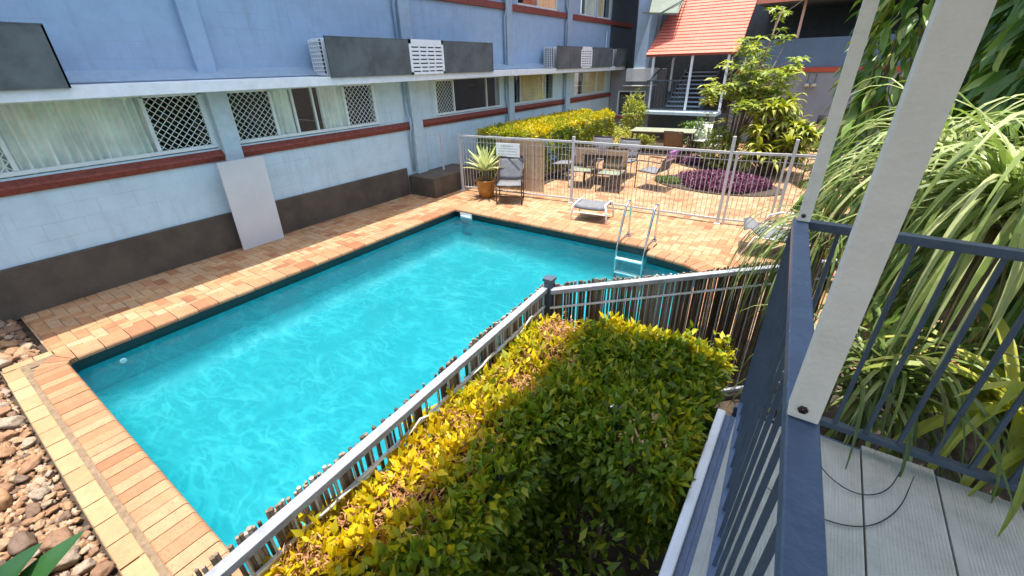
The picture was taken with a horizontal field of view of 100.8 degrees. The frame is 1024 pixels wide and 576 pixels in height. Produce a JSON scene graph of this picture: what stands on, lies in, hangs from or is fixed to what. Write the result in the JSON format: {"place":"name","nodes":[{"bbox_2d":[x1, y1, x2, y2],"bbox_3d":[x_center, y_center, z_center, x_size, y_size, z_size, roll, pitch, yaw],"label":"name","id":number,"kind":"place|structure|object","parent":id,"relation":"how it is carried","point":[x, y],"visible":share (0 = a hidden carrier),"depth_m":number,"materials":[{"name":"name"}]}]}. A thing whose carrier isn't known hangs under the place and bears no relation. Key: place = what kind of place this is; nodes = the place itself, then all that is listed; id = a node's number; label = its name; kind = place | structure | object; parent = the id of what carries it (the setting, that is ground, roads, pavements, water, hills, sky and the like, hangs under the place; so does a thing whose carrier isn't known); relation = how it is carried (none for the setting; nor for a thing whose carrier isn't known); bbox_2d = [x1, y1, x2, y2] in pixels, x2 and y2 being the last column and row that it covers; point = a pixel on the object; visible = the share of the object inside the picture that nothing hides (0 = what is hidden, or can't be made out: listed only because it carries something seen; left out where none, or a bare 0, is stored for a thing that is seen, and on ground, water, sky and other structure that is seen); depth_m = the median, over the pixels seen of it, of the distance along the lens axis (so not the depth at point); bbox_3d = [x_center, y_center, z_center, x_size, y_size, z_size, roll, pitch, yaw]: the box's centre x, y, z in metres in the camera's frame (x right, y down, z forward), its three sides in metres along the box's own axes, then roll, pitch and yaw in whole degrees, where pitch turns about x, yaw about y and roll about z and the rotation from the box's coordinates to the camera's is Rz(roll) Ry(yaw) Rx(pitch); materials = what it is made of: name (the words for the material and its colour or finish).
{"place":"outdoors","nodes":[
{"label":"outdoors","id":0,"kind":"place"},
{"bbox_2d":[0,323,109,575],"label":"gravel","id":1,"kind":"structure","parent":0,"point":[98,557],"depth_m":2.94,"materials":[{"name":"gravel"}]},
{"bbox_2d":[0,538,10,552],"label":"river stone","id":2,"kind":"object","parent":1,"relation":"on","point":[4,542],"visible":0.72,"depth_m":2.65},
{"bbox_2d":[0,488,11,511],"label":"river stone","id":3,"kind":"object","parent":1,"relation":"on","point":[5,500],"visible":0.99,"depth_m":2.92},
{"bbox_2d":[0,406,11,417],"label":"river stone","id":4,"kind":"object","parent":1,"relation":"on","point":[5,411],"visible":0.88,"depth_m":3.71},
{"bbox_2d":[0,358,13,369],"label":"river stone","id":5,"kind":"object","parent":1,"relation":"on","point":[4,363],"visible":0.95,"depth_m":4.30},
{"bbox_2d":[0,447,16,457],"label":"river stone","id":6,"kind":"object","parent":1,"relation":"on","point":[5,452],"visible":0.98,"depth_m":3.31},
{"bbox_2d":[0,430,18,442],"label":"river stone","id":7,"kind":"object","parent":1,"relation":"on","point":[7,435],"visible":1,"depth_m":3.47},
{"bbox_2d":[0,341,19,348],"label":"river stone","id":8,"kind":"object","parent":1,"relation":"on","point":[6,344],"visible":0.83,"depth_m":4.61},
{"bbox_2d":[0,461,20,476],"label":"river stone","id":9,"kind":"object","parent":1,"relation":"on","point":[10,466],"visible":0.78,"depth_m":3.18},
{"bbox_2d":[1,324,21,334],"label":"river stone","id":10,"kind":"object","parent":1,"relation":"on","point":[12,328],"visible":0.84,"depth_m":4.92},
{"bbox_2d":[0,415,25,428],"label":"river stone","id":11,"kind":"object","parent":1,"relation":"on","point":[13,422],"visible":1,"depth_m":3.57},
{"bbox_2d":[13,347,30,357],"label":"river stone","id":12,"kind":"object","parent":1,"relation":"on","point":[21,351],"visible":0.84,"depth_m":4.51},
{"bbox_2d":[7,530,37,554],"bbox_3d":[-3.067,1.600,2.650,0.191,0.122,0.124,11,23,29],"label":"river stone","id":13,"kind":"object","parent":1,"relation":"on","point":[21,541],"visible":0.83,"depth_m":2.62,"materials":[{"name":"stone"}]},
{"bbox_2d":[13,474,31,483],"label":"river stone","id":14,"kind":"object","parent":1,"relation":"on","point":[20,478],"visible":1,"depth_m":3.08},
{"bbox_2d":[20,436,36,448],"bbox_3d":[-3.882,1.238,3.404,0.088,0.058,0.115,-26,43,-21],"label":"river stone","id":15,"kind":"object","parent":1,"relation":"on","point":[28,442],"visible":1,"depth_m":3.38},
{"bbox_2d":[17,455,41,474],"bbox_3d":[-3.643,1.340,3.203,0.106,0.071,0.160,-12,34,-11],"label":"river stone","id":16,"kind":"object","parent":1,"relation":"on","point":[29,465],"visible":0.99,"depth_m":3.18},
{"bbox_2d":[25,502,40,518],"bbox_3d":[-3.260,1.512,2.884,0.128,0.049,0.083,29,20,29],"label":"river stone","id":17,"kind":"object","parent":1,"relation":"on","point":[32,509],"visible":0.96,"depth_m":2.87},
{"bbox_2d":[26,476,46,491],"bbox_3d":[-3.437,1.418,3.070,0.093,0.059,0.114,-6,47,1],"label":"river stone","id":18,"kind":"object","parent":1,"relation":"on","point":[41,480],"visible":0.78,"depth_m":3.06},
{"bbox_2d":[27,486,50,500],"bbox_3d":[-3.333,1.444,2.987,0.133,0.078,0.108,-2,11,36],"label":"river stone","id":19,"kind":"object","parent":1,"relation":"on","point":[38,494],"visible":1,"depth_m":2.96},
{"bbox_2d":[39,527,74,550],"bbox_3d":[-2.858,1.590,2.672,0.143,0.105,0.154,7,29,16],"label":"river stone","id":20,"kind":"object","parent":1,"relation":"on","point":[54,538],"visible":0.77,"depth_m":2.65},
{"bbox_2d":[58,510,71,521],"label":"river stone","id":21,"kind":"object","parent":1,"relation":"on","point":[65,515],"visible":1,"depth_m":2.82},
{"bbox_2d":[49,545,81,573],"bbox_3d":[-2.752,1.649,2.561,0.216,0.127,0.166,-23,25,-12],"label":"river stone","id":22,"kind":"object","parent":1,"relation":"on","point":[72,556],"visible":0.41,"depth_m":2.55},
{"bbox_2d":[72,557,95,575],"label":"river stone","id":23,"kind":"object","parent":1,"relation":"on","point":[86,565],"visible":0.94,"depth_m":2.52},
{"bbox_2d":[90,560,114,575],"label":"river stone","id":24,"kind":"object","parent":1,"relation":"on","point":[105,568],"visible":1,"depth_m":2.50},
{"bbox_2d":[2,351,159,575],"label":"edge paving","id":25,"kind":"structure","parent":0,"point":[125,552],"depth_m":3.06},
{"bbox_2d":[0,351,171,575],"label":"sand joint","id":26,"kind":"object","parent":25,"relation":"on","point":[28,370],"visible":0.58,"depth_m":3.10,"materials":[{"name":"sand"}]},
{"bbox_2d":[0,73,668,575],"bbox_3d":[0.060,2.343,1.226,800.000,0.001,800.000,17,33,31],"label":"ground","id":27,"kind":"structure","parent":0,"point":[626,563],"depth_m":2.64,"materials":[{"name":"soil"}]},
{"bbox_2d":[0,531,83,575],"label":"corner plant","id":28,"kind":"object","parent":27,"relation":"on","point":[46,563],"visible":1,"depth_m":2.13,"materials":[{"name":"green plant"}]},
{"bbox_2d":[0,0,636,322],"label":"motel building","id":29,"kind":"structure","parent":27,"relation":"on","point":[110,177],"depth_m":6.53,"materials":[{"name":"paint"}]},
{"bbox_2d":[0,21,71,90],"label":"air conditioner screen","id":30,"kind":"object","parent":29,"relation":"attached to","point":[29,59],"visible":1,"depth_m":4.41,"materials":[{"name":"metal"}]},
{"bbox_2d":[0,93,217,177],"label":"window","id":31,"kind":"structure","parent":29,"relation":"in","point":[36,137],"depth_m":5.35,"materials":[{"name":"white glass"}]},
{"bbox_2d":[224,83,379,143],"bbox_3d":[-3.626,-3.206,7.652,0.129,0.855,2.850,17,33,31],"label":"window","id":32,"kind":"structure","parent":29,"relation":"in","point":[332,101],"depth_m":7.54,"materials":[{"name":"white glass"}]},
{"bbox_2d":[307,38,330,75],"bbox_3d":[-3.060,-4.056,7.452,0.320,0.560,0.850,17,33,31],"label":"air conditioner","id":33,"kind":"object","parent":29,"relation":"attached to","point":[318,54],"visible":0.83,"depth_m":7.14,"materials":[{"name":"white metal"}]},
{"bbox_2d":[323,35,493,77],"bbox_3d":[-1.889,-4.742,8.712,0.368,0.615,4.540,17,33,31],"label":"air conditioner screen","id":34,"kind":"object","parent":29,"relation":"attached to","point":[347,56],"visible":1,"depth_m":8.15,"materials":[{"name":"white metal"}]},
{"bbox_2d":[433,76,500,115],"bbox_3d":[-1.080,-4.965,10.857,0.065,0.785,2.620,17,33,31],"label":"window","id":35,"kind":"structure","parent":29,"relation":"in","point":[485,78],"depth_m":10.39,"materials":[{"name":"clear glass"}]},
{"bbox_2d":[515,73,553,104],"bbox_3d":[0.634,-6.169,13.108,0.129,0.855,2.430,17,33,31],"label":"window","id":36,"kind":"structure","parent":29,"relation":"in","point":[532,88],"depth_m":13.14,"materials":[{"name":"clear glass"}]},
{"bbox_2d":[517,0,556,10],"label":"window","id":37,"kind":"structure","parent":29,"relation":"in","point":[541,4],"depth_m":12.54,"materials":[{"name":"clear glass"}]},
{"bbox_2d":[544,47,556,67],"bbox_3d":[1.330,-7.110,13.075,0.320,0.560,0.850,17,33,31],"label":"air conditioner","id":38,"kind":"object","parent":29,"relation":"attached to","point":[550,57],"visible":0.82,"depth_m":12.78,"materials":[{"name":"white metal"}]},
{"bbox_2d":[557,46,612,68],"bbox_3d":[2.382,-7.713,14.182,0.368,0.615,4.120,17,33,31],"label":"air conditioner screen","id":39,"kind":"object","parent":29,"relation":"attached to","point":[569,57],"visible":0.99,"depth_m":13.83,"materials":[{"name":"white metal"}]},
{"bbox_2d":[580,0,595,16],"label":"window","id":40,"kind":"structure","parent":29,"relation":"in","point":[589,5],"depth_m":14.72,"materials":[{"name":"clear glass"}]},
{"bbox_2d":[573,71,606,95],"bbox_3d":[2.933,-7.769,16.054,0.129,0.855,2.800,17,33,31],"label":"window","id":41,"kind":"structure","parent":29,"relation":"in","point":[592,82],"depth_m":16.24,"materials":[{"name":"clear glass"}]},
{"bbox_2d":[597,0,610,19],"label":"window","id":42,"kind":"structure","parent":29,"relation":"in","point":[600,11],"depth_m":15.43,"materials":[{"name":"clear glass"}]},
{"bbox_2d":[615,48,627,66],"bbox_3d":[4.087,-8.899,16.368,0.366,0.612,1.050,17,33,31],"label":"air conditioner screen","id":43,"kind":"object","parent":29,"relation":"attached to","point":[621,56],"visible":1,"depth_m":16.23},
{"bbox_2d":[261,310,737,575],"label":"clipped hedge","id":44,"kind":"object","parent":27,"relation":"on","point":[546,414],"visible":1,"depth_m":1.92,"materials":[{"name":"green plant"}]},
{"bbox_2d":[485,468,659,575],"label":"ground shrub","id":45,"kind":"object","parent":27,"relation":"on","point":[616,535],"visible":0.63,"depth_m":1.94,"materials":[{"name":"green plant"}]},
{"bbox_2d":[607,0,666,132],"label":"entry block","id":46,"kind":"structure","parent":27,"relation":"on","point":[628,81],"depth_m":16.70,"materials":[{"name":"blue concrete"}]},
{"bbox_2d":[616,91,645,115],"bbox_3d":[4.859,-7.536,17.299,1.140,0.940,0.100,17,33,31],"label":"window","id":47,"kind":"structure","parent":46,"relation":"in","point":[618,91],"depth_m":17.36,"materials":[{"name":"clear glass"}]},
{"bbox_2d":[642,0,683,14],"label":"canopy corner","id":48,"kind":"object","parent":46,"relation":"attached to","point":[668,7],"visible":1,"depth_m":14.46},
{"bbox_2d":[642,0,756,142],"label":"stair pavilion","id":49,"kind":"structure","parent":27,"relation":"on","point":[705,27],"depth_m":14.60,"materials":[{"name":"tile"}]},
{"bbox_2d":[626,0,1018,147],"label":"building","id":50,"kind":"structure","parent":27,"relation":"on","point":[821,30],"depth_m":14.05,"materials":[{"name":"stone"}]},
{"bbox_2d":[658,218,1023,575],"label":"balcony","id":51,"kind":"structure","parent":27,"relation":"on","point":[737,517],"depth_m":1.52,"materials":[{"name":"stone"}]},
{"bbox_2d":[797,0,879,221],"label":"roof post","id":52,"kind":"object","parent":51,"relation":"on","point":[863,26],"visible":1,"depth_m":1.43,"materials":[{"name":"white metal"}]},
{"bbox_2d":[767,476,914,526],"bbox_3d":[1.337,0.832,1.649,0.618,0.026,0.190,-2,28,-1],"label":"fallen leaf","id":53,"kind":"object","parent":51,"relation":"on","point":[895,511],"visible":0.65,"depth_m":1.59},
{"bbox_2d":[822,468,900,495],"bbox_3d":[1.429,0.746,1.752,0.367,0.074,0.215,11,30,23],"label":"fallen leaf","id":54,"kind":"object","parent":51,"relation":"on","point":[860,493],"visible":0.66,"depth_m":1.70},
{"bbox_2d":[787,0,996,423],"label":"roof post","id":55,"kind":"object","parent":51,"relation":"on","point":[950,41],"visible":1,"depth_m":0.54,"materials":[{"name":"white metal"}]},
{"bbox_2d":[77,217,694,575],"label":"pool shell","id":56,"kind":"object","parent":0,"point":[235,421],"visible":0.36,"depth_m":5.38,"materials":[{"name":"paint"}]},
{"bbox_2d":[71,211,695,372],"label":"waterline tiles","id":57,"kind":"object","parent":56,"relation":"attached to","point":[95,359],"visible":0.52,"depth_m":6.32,"materials":[{"name":"tile"}]},
{"bbox_2d":[22,143,956,362],"bbox_3d":[3.017,-1.985,9.270,9.860,0.001,17.990,17,33,31],"label":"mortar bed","id":58,"kind":"object","parent":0,"point":[391,221],"visible":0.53,"depth_m":6.60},
{"bbox_2d":[21,133,970,396],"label":"paving","id":59,"kind":"structure","parent":0,"point":[67,329],"depth_m":7.40,"materials":[{"name":"brick"}]},
{"bbox_2d":[216,156,283,249],"bbox_3d":[-4.235,-1.381,6.931,0.026,1.420,0.700,20,34,29],"label":"leaning board","id":60,"kind":"object","parent":59,"relation":"on","point":[249,192],"visible":1,"depth_m":6.89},
{"bbox_2d":[34,204,717,575],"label":"pool coping","id":61,"kind":"object","parent":59,"relation":"on","point":[182,538],"visible":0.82,"depth_m":3.60,"materials":[{"name":"brick"}]},
{"bbox_2d":[409,163,477,197],"bbox_3d":[-1.620,-2.606,10.242,0.800,0.460,1.540,17,33,31],"label":"planter box","id":62,"kind":"object","parent":59,"relation":"on","point":[436,182],"visible":0.73,"depth_m":9.81,"materials":[{"name":"concrete"}]},
{"bbox_2d":[475,177,494,198],"bbox_3d":[-0.578,-2.233,9.478,0.470,0.400,0.470,17,33,31],"label":"plant pot","id":63,"kind":"object","parent":59,"relation":"on","point":[486,189],"visible":0.89,"depth_m":9.35,"materials":[{"name":"ceramic"}]},
{"bbox_2d":[463,145,504,180],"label":"agave","id":64,"kind":"object","parent":63,"relation":"in","point":[484,165],"visible":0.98,"depth_m":9.16,"materials":[{"name":"green plant"}]},
{"bbox_2d":[495,156,523,204],"bbox_3d":[-0.036,-2.303,9.067,0.556,0.884,0.695,1,28,5],"label":"patio chair","id":65,"kind":"object","parent":59,"relation":"on","point":[513,168],"visible":0.98,"depth_m":9.19,"materials":[{"name":"fabric"}]},
{"bbox_2d":[476,107,615,177],"bbox_3d":[1.203,-4.197,12.091,1.727,1.458,5.509,17,33,31],"label":"back hedge","id":66,"kind":"object","parent":59,"relation":"on","point":[557,123],"visible":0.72,"depth_m":11.22,"materials":[{"name":"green plant"}]},
{"bbox_2d":[545,144,575,180],"bbox_3d":[1.238,-3.266,10.845,0.695,0.884,0.556,14,31,26],"label":"patio chair","id":67,"kind":"object","parent":59,"relation":"on","point":[557,162],"visible":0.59,"depth_m":10.77,"materials":[{"name":"grey metal"}]},
{"bbox_2d":[568,145,597,189],"bbox_3d":[1.693,-2.888,10.099,0.556,0.884,0.695,9,29,19],"label":"patio chair","id":68,"kind":"object","parent":59,"relation":"on","point":[581,161],"visible":0.72,"depth_m":10.20,"materials":[{"name":"brown metal"}]},
{"bbox_2d":[570,197,613,224],"bbox_3d":[1.519,-1.470,7.980,0.714,0.342,0.514,12,31,25],"label":"ottoman","id":69,"kind":"object","parent":59,"relation":"on","point":[586,204],"visible":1,"depth_m":7.86,"materials":[{"name":"fabric"}]},
{"bbox_2d":[593,136,612,169],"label":"patio chair","id":70,"kind":"object","parent":59,"relation":"on","point":[606,139],"visible":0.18,"depth_m":11.45,"materials":[{"name":"grey metal"}]},
{"bbox_2d":[582,148,630,186],"bbox_3d":[2.316,-2.990,10.438,0.950,0.721,0.950,12,30,24],"label":"dark table","id":71,"kind":"object","parent":59,"relation":"on","point":[593,155],"visible":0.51,"depth_m":10.10,"materials":[{"name":"brown metal"}]},
{"bbox_2d":[595,147,629,193],"bbox_3d":[2.301,-2.708,9.725,0.556,0.884,0.695,12,30,24],"label":"patio chair","id":72,"kind":"object","parent":59,"relation":"on","point":[620,169],"visible":0.89,"depth_m":9.80,"materials":[{"name":"brown metal"}]},
{"bbox_2d":[618,138,640,175],"bbox_3d":[2.911,-3.341,10.906,0.556,0.884,0.695,14,31,27],"label":"patio chair","id":73,"kind":"object","parent":59,"relation":"on","point":[632,141],"visible":0.56,"depth_m":10.95,"materials":[{"name":"grey metal"}]},
{"bbox_2d":[612,200,659,279],"bbox_3d":[2.023,-0.751,6.916,0.540,1.269,0.584,17,33,31],"label":"pool ladder","id":74,"kind":"object","parent":59,"relation":"on","point":[641,263],"visible":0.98,"depth_m":6.83,"materials":[{"name":"silver metal"}]},
{"bbox_2d":[439,133,866,228],"bbox_3d":[2.061,-2.257,8.206,8.531,1.500,0.236,14,31,26],"label":"pool fence","id":75,"kind":"object","parent":59,"relation":"on","point":[731,152],"visible":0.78,"depth_m":7.83,"materials":[{"name":"white metal"}]},
{"bbox_2d":[496,143,519,157],"bbox_3d":[-0.092,-2.960,9.096,0.560,0.280,0.014,11,30,23],"label":"fence sign","id":76,"kind":"object","parent":75,"relation":"attached to","point":[508,149],"visible":1,"depth_m":9.09,"materials":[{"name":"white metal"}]},
{"bbox_2d":[496,140,544,191],"bbox_3d":[0.172,-2.672,9.266,1.146,1.080,0.025,11,30,22],"label":"reed screen","id":77,"kind":"object","parent":75,"relation":"attached to","point":[529,187],"visible":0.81,"depth_m":9.13,"materials":[{"name":"beige wicker"}]},
{"bbox_2d":[634,153,678,191],"bbox_3d":[3.318,-2.725,9.708,0.755,0.884,0.556,23,37,39],"label":"patio chair","id":78,"kind":"object","parent":59,"relation":"on","point":[657,170],"visible":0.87,"depth_m":9.66,"materials":[{"name":"brown metal"}]},
{"bbox_2d":[630,127,696,154],"bbox_3d":[4.790,-4.670,13.528,1.900,0.721,0.900,12,30,24],"label":"long table","id":79,"kind":"object","parent":59,"relation":"on","point":[649,130],"visible":0.86,"depth_m":13.29,"materials":[{"name":"wood"}]},
{"bbox_2d":[661,131,688,162],"bbox_3d":[4.761,-4.151,12.363,0.556,0.884,0.695,18,33,32],"label":"patio chair","id":80,"kind":"object","parent":59,"relation":"on","point":[673,138],"visible":0.77,"depth_m":12.08,"materials":[{"name":"brown metal"}]},
{"bbox_2d":[730,90,821,176],"bbox_3d":[6.537,-3.725,10.328,1.880,2.013,1.978,17,33,31],"label":"broadleaf shrub","id":81,"kind":"object","parent":59,"relation":"on","point":[788,129],"visible":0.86,"depth_m":10.02,"materials":[{"name":"green plant"}]},
{"bbox_2d":[739,212,837,265],"bbox_3d":[4.271,-0.750,6.180,1.627,0.618,0.628,12,30,24],"label":"sun lounger","id":82,"kind":"object","parent":59,"relation":"on","point":[753,223],"visible":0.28,"depth_m":6.40,"materials":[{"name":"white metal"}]},
{"bbox_2d":[788,147,841,188],"bbox_3d":[6.862,-2.764,9.608,0.695,0.884,0.556,1,28,5],"label":"patio chair","id":83,"kind":"object","parent":59,"relation":"on","point":[801,166],"visible":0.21,"depth_m":9.64,"materials":[{"name":"brown metal"}]},
{"bbox_2d":[805,115,827,150],"bbox_3d":[9.566,-4.822,13.214,1.040,1.060,0.470,17,33,31],"label":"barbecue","id":84,"kind":"object","parent":59,"relation":"on","point":[820,118],"visible":0.16,"depth_m":12.98,"materials":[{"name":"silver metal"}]},
{"bbox_2d":[655,175,782,196],"bbox_3d":[4.811,-2.445,10.027,2.840,0.024,1.720,17,33,31],"label":"garden bed","id":85,"kind":"object","parent":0,"point":[763,192],"visible":0.39,"depth_m":9.40,"materials":[{"name":"brick"}]},
{"bbox_2d":[654,175,683,183],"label":"green ground cover","id":86,"kind":"object","parent":85,"relation":"on","point":[675,180],"visible":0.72,"depth_m":10.28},
{"bbox_2d":[675,168,773,193],"bbox_3d":[4.890,-2.539,9.911,2.182,0.406,1.637,17,33,31],"label":"purple ground cover","id":87,"kind":"object","parent":85,"relation":"on","point":[737,183],"visible":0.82,"depth_m":9.61,"materials":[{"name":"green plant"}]},
{"bbox_2d":[477,142,1023,510],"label":"garden bed","id":88,"kind":"object","parent":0,"point":[922,444],"visible":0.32,"depth_m":3.54,"materials":[{"name":"soil"}]},
{"bbox_2d":[542,275,556,326],"bbox_3d":[0.269,0.520,3.164,0.072,1.335,0.072,17,33,31],"label":"corner post","id":89,"kind":"object","parent":88,"relation":"on","point":[549,282],"visible":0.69,"depth_m":2.89,"materials":[{"name":"metal"}]},
{"bbox_2d":[188,284,547,575],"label":"garden fence","id":90,"kind":"object","parent":89,"relation":"attached to","point":[250,550],"visible":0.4,"depth_m":1.72,"materials":[{"name":"white metal"}]},
{"bbox_2d":[550,258,837,408],"bbox_3d":[1.362,0.418,3.291,2.227,1.248,0.066,-6,28,-8],"label":"garden fence","id":91,"kind":"object","parent":89,"relation":"attached to","point":[651,295],"visible":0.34,"depth_m":3.12,"materials":[{"name":"white metal"}]},
{"bbox_2d":[602,124,633,147],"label":"garden shrub","id":92,"kind":"object","parent":88,"relation":"on","point":[618,131],"visible":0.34,"depth_m":14.22,"materials":[{"name":"green plant"}]},
{"bbox_2d":[618,89,649,137],"bbox_3d":[4.446,-6.206,15.394,1.119,1.976,1.123,-1,28,0],"label":"climbing shrub","id":93,"kind":"object","parent":88,"relation":"on","point":[637,106],"visible":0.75,"depth_m":15.21,"materials":[{"name":"green plant"}]},
{"bbox_2d":[633,133,658,149],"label":"garden shrub","id":94,"kind":"object","parent":88,"relation":"on","point":[646,138],"visible":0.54,"depth_m":14.24,"materials":[{"name":"green plant"}]},
{"bbox_2d":[678,116,714,148],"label":"garden shrub","id":95,"kind":"object","parent":88,"relation":"on","point":[690,124],"visible":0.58,"depth_m":13.55,"materials":[{"name":"green plant"}]},
{"bbox_2d":[685,122,712,152],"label":"patio chair","id":96,"kind":"object","parent":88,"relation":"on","point":[706,126],"visible":0.42,"depth_m":13.55,"materials":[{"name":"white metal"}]},
{"bbox_2d":[676,154,723,166],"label":"purple ground cover","id":97,"kind":"object","parent":88,"relation":"on","point":[691,159],"visible":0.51,"depth_m":11.97,"materials":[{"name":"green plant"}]},
{"bbox_2d":[700,123,744,168],"bbox_3d":[5.585,-3.753,11.336,1.225,1.261,1.196,17,33,31],"label":"garden shrub","id":98,"kind":"object","parent":88,"relation":"on","point":[728,136],"visible":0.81,"depth_m":11.23,"materials":[{"name":"green plant"}]},
{"bbox_2d":[726,62,776,132],"bbox_3d":[6.379,-4.786,11.596,1.315,2.725,1.249,17,33,31],"label":"tufted palm","id":99,"kind":"object","parent":88,"relation":"on","point":[752,78],"visible":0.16,"depth_m":11.09,"materials":[{"name":"green plant"}]},
{"bbox_2d":[697,0,809,167],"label":"umbrella tree","id":100,"kind":"object","parent":88,"relation":"on","point":[741,96],"visible":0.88,"depth_m":10.29,"materials":[{"name":"green plant"}]},
{"bbox_2d":[717,205,846,412],"bbox_3d":[1.722,0.376,2.872,0.732,1.882,1.022,17,33,31],"label":"strappy plant","id":101,"kind":"object","parent":88,"relation":"on","point":[818,247],"visible":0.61,"depth_m":2.53,"materials":[{"name":"green plant"}]},
{"bbox_2d":[727,270,1023,522],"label":"strappy plant","id":102,"kind":"object","parent":88,"relation":"on","point":[869,388],"visible":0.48,"depth_m":1.96,"materials":[{"name":"green plant"}]},
{"bbox_2d":[787,0,968,276],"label":"leafy tree","id":103,"kind":"object","parent":88,"relation":"on","point":[904,44],"visible":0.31,"depth_m":4.56,"materials":[{"name":"green plant"}]},
{"bbox_2d":[777,76,1023,425],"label":"strappy plant","id":104,"kind":"object","parent":88,"relation":"on","point":[955,132],"visible":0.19,"depth_m":2.31,"materials":[{"name":"green plant"}]},
{"bbox_2d":[780,80,1023,458],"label":"strappy plant","id":105,"kind":"object","parent":88,"relation":"on","point":[1005,219],"visible":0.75,"depth_m":1.86,"materials":[{"name":"green plant"}]},
{"bbox_2d":[820,0,1023,381],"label":"leafy tree","id":106,"kind":"object","parent":88,"relation":"on","point":[991,75],"visible":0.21,"depth_m":3.22,"materials":[{"name":"green plant"}]},
{"bbox_2d":[840,298,1023,536],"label":"strappy plant","id":107,"kind":"object","parent":88,"relation":"on","point":[1001,396],"visible":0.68,"depth_m":1.83,"materials":[{"name":"green plant"}]},
{"bbox_2d":[869,111,1023,462],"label":"strappy plant","id":108,"kind":"object","parent":88,"relation":"on","point":[1014,310],"visible":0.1,"depth_m":2.40,"materials":[{"name":"green plant"}]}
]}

